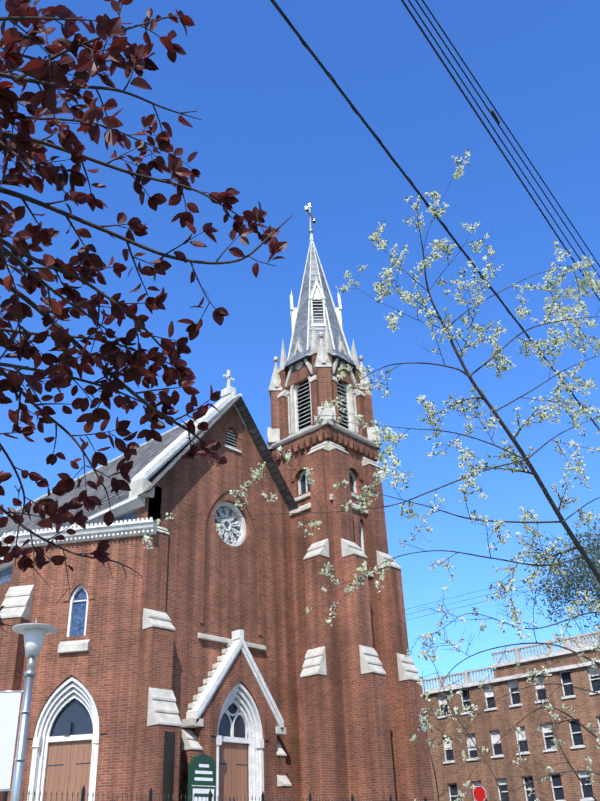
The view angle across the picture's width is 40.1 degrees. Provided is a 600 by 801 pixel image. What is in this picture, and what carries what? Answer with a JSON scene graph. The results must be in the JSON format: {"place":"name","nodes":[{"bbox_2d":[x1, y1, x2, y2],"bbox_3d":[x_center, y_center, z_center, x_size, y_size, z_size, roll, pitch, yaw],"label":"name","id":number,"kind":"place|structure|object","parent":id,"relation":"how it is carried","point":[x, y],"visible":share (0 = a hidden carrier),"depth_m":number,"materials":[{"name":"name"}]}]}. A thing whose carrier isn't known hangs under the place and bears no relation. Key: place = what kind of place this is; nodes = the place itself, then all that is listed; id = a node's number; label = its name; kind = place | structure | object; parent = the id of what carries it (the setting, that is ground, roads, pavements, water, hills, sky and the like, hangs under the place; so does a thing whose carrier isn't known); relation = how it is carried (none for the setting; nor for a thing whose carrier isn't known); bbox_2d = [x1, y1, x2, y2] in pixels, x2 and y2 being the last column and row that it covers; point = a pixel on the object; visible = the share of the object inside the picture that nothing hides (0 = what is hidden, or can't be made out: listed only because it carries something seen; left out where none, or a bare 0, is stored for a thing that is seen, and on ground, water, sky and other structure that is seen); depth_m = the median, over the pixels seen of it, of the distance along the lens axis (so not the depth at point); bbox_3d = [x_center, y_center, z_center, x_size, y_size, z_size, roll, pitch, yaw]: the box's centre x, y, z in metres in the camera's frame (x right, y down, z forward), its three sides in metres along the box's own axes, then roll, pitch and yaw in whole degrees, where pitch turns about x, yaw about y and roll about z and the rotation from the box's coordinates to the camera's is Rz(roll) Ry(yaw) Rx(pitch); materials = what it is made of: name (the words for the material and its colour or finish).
{"place":"outdoors","nodes":[
{"label":"outdoors","id":0,"kind":"place"},
{"bbox_2d":[7,536,143,800],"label":"brick wall","id":1,"kind":"structure","parent":0,"point":[107,662],"depth_m":24.91,"materials":[{"name":"red brick"}]},
{"bbox_2d":[71,588,86,636],"bbox_3d":[-6.833,6.599,25.571,0.520,1.540,0.030,-7,-29,8],"label":"arched window","id":2,"kind":"structure","parent":1,"relation":"in","point":[78,619],"depth_m":25.52,"materials":[{"name":"blue glass"}]},
{"bbox_2d":[0,486,161,585],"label":"church slate hanging","id":3,"kind":"object","parent":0,"point":[5,575],"visible":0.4,"depth_m":27.20},
{"bbox_2d":[44,740,247,800],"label":"doors","id":4,"kind":"structure","parent":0,"point":[233,778],"depth_m":23.84,"materials":[{"name":"brown wood"}]},
{"bbox_2d":[0,0,292,632],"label":"plum tree","id":5,"kind":"object","parent":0,"point":[116,357],"depth_m":2.73,"materials":[{"name":"purple plant"}]},
{"bbox_2d":[0,5,279,564],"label":"tree leaves","id":6,"kind":"object","parent":5,"relation":"attached to","point":[45,274],"visible":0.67,"depth_m":2.70,"materials":[{"name":"red plant"}]},
{"bbox_2d":[48,300,360,800],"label":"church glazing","id":7,"kind":"structure","parent":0,"point":[73,718],"depth_m":25.55,"materials":[{"name":"glass"}]},
{"bbox_2d":[0,323,421,800],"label":"stone trim","id":8,"kind":"structure","parent":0,"point":[97,528],"depth_m":26.64,"materials":[{"name":"white stone"}]},
{"bbox_2d":[129,405,300,800],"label":"church facade wall","id":9,"kind":"structure","parent":0,"point":[191,488],"depth_m":28.16,"materials":[{"name":"red brick"}]},
{"bbox_2d":[0,397,298,557],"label":"roof trim","id":10,"kind":"structure","parent":9,"relation":"on","point":[147,454],"depth_m":31.64,"materials":[{"name":"grey metal"}]},
{"bbox_2d":[35,490,128,531],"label":"roof","id":11,"kind":"structure","parent":10,"relation":"attached to","point":[98,506],"depth_m":28.10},
{"bbox_2d":[214,506,240,543],"bbox_3d":[-2.694,4.497,29.451,0.030,1.720,1.720,-26,-37,35],"label":"rose window tracery","id":12,"kind":"object","parent":9,"relation":"in","point":[226,524],"depth_m":29.60,"materials":[{"name":"grey stone"}]},
{"bbox_2d":[192,650,277,800],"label":"entrance portal wall","id":13,"kind":"structure","parent":9,"relation":"attached to","point":[206,740],"depth_m":25.94,"materials":[{"name":"red brick"}]},
{"bbox_2d":[0,0,599,690],"label":"sky","id":14,"kind":"structure","parent":0,"point":[274,129],"materials":[{"name":"blue"}]},
{"bbox_2d":[276,439,377,800],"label":"bell tower wall","id":15,"kind":"structure","parent":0,"point":[301,544],"depth_m":30.82,"materials":[{"name":"red brick"}]},
{"bbox_2d":[280,358,357,434],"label":"frames","id":16,"kind":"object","parent":15,"relation":"on","point":[299,388],"visible":0.06,"depth_m":34.61,"materials":[{"name":"white wood"}]},
{"bbox_2d":[284,243,355,370],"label":"spire roof","id":17,"kind":"structure","parent":16,"relation":"on","point":[301,327],"depth_m":35.83,"materials":[{"name":"silver metal"}]},
{"bbox_2d":[304,203,315,233],"bbox_3d":[0.512,-8.713,39.765,0.206,2.040,1.147,-13,-31,18],"label":"steeple cross","id":18,"kind":"object","parent":17,"relation":"on","point":[308,211],"visible":0.92,"depth_m":39.73,"materials":[{"name":"white metal"}]},
{"bbox_2d":[287,234,352,359],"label":"spire trim","id":19,"kind":"structure","parent":17,"relation":"attached to","point":[317,292],"depth_m":36.36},
{"bbox_2d":[137,148,599,800],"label":"pear tree","id":20,"kind":"object","parent":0,"point":[392,435],"depth_m":7.86,"materials":[{"name":"white plant"}]},
{"bbox_2d":[473,786,485,800],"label":"stop sign","id":21,"kind":"object","parent":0,"point":[479,793],"visible":1,"depth_m":35.95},
{"bbox_2d":[507,505,599,643],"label":"distant tree","id":22,"kind":"object","parent":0,"point":[582,580],"depth_m":61.50,"materials":[{"name":"plant"}]},
{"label":"churchyard terrace","id":23,"kind":"structure","parent":0,"visible":0},
{"bbox_2d":[187,753,215,800],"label":"church sign","id":24,"kind":"object","parent":23,"relation":"on","point":[195,762],"visible":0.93,"depth_m":22.66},
{"bbox_2d":[192,764,214,800],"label":"sign lettering","id":25,"kind":"object","parent":24,"relation":"attached to","point":[203,791],"visible":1,"depth_m":22.57},
{"bbox_2d":[0,353,433,800],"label":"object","id":26,"kind":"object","parent":23,"relation":"on","point":[359,728],"visible":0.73,"depth_m":27.06,"materials":[{"name":"red brick"}]},
{"bbox_2d":[162,731,174,800],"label":"plaque","id":27,"kind":"structure","parent":26,"relation":"attached to","point":[168,766],"depth_m":22.53,"materials":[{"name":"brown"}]},
{"bbox_2d":[0,785,486,800],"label":"churchyard fence","id":28,"kind":"object","parent":23,"relation":"on","point":[5,794],"visible":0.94,"depth_m":18.94,"materials":[{"name":"black metal"}]},
{"label":"ground","id":29,"kind":"structure","parent":0,"visible":0},
{"bbox_2d":[423,649,599,800],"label":"neighbour building walls","id":30,"kind":"structure","parent":29,"relation":"on","point":[584,705],"depth_m":38.38,"materials":[{"name":"brown brick"}]},
{"bbox_2d":[422,631,599,690],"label":"rooftop railing","id":31,"kind":"object","parent":30,"relation":"on","point":[567,640],"visible":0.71,"depth_m":40.03,"materials":[{"name":"white metal"}]},
{"bbox_2d":[423,627,599,800],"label":"building trim","id":32,"kind":"structure","parent":30,"relation":"attached to","point":[495,736],"depth_m":38.81,"materials":[{"name":"white paint"}]},
{"bbox_2d":[441,672,599,800],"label":"building windows","id":33,"kind":"structure","parent":30,"relation":"in","point":[577,737],"depth_m":37.72,"materials":[{"name":"glass"}]},
{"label":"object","id":34,"kind":"object","parent":29,"relation":"on","visible":0},
{"bbox_2d":[270,0,599,619],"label":"overhead wires","id":35,"kind":"object","parent":34,"relation":"attached to","point":[330,76],"visible":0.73,"depth_m":10.26,"materials":[{"name":"black"}]},
{"bbox_3d":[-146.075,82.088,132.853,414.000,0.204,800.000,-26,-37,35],"label":"road","id":36,"kind":"structure","parent":0,"visible":0},
{"bbox_2d":[0,618,36,800],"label":"street lamp post","id":37,"kind":"object","parent":36,"relation":"on","point":[25,713],"visible":0.96,"depth_m":12.94,"materials":[{"name":"grey metal"}]},
{"bbox_2d":[0,692,20,788],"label":"white sign","id":38,"kind":"object","parent":37,"relation":"attached to","point":[9,707],"visible":1,"depth_m":12.95,"materials":[{"name":"white"}]},
{"bbox_2d":[12,623,57,656],"bbox_3d":[-4.426,4.000,13.657,0.740,0.485,0.740,-26,-37,35],"label":"street lamp head","id":39,"kind":"object","parent":37,"relation":"on","point":[34,634],"visible":0.98,"depth_m":13.56}
]}

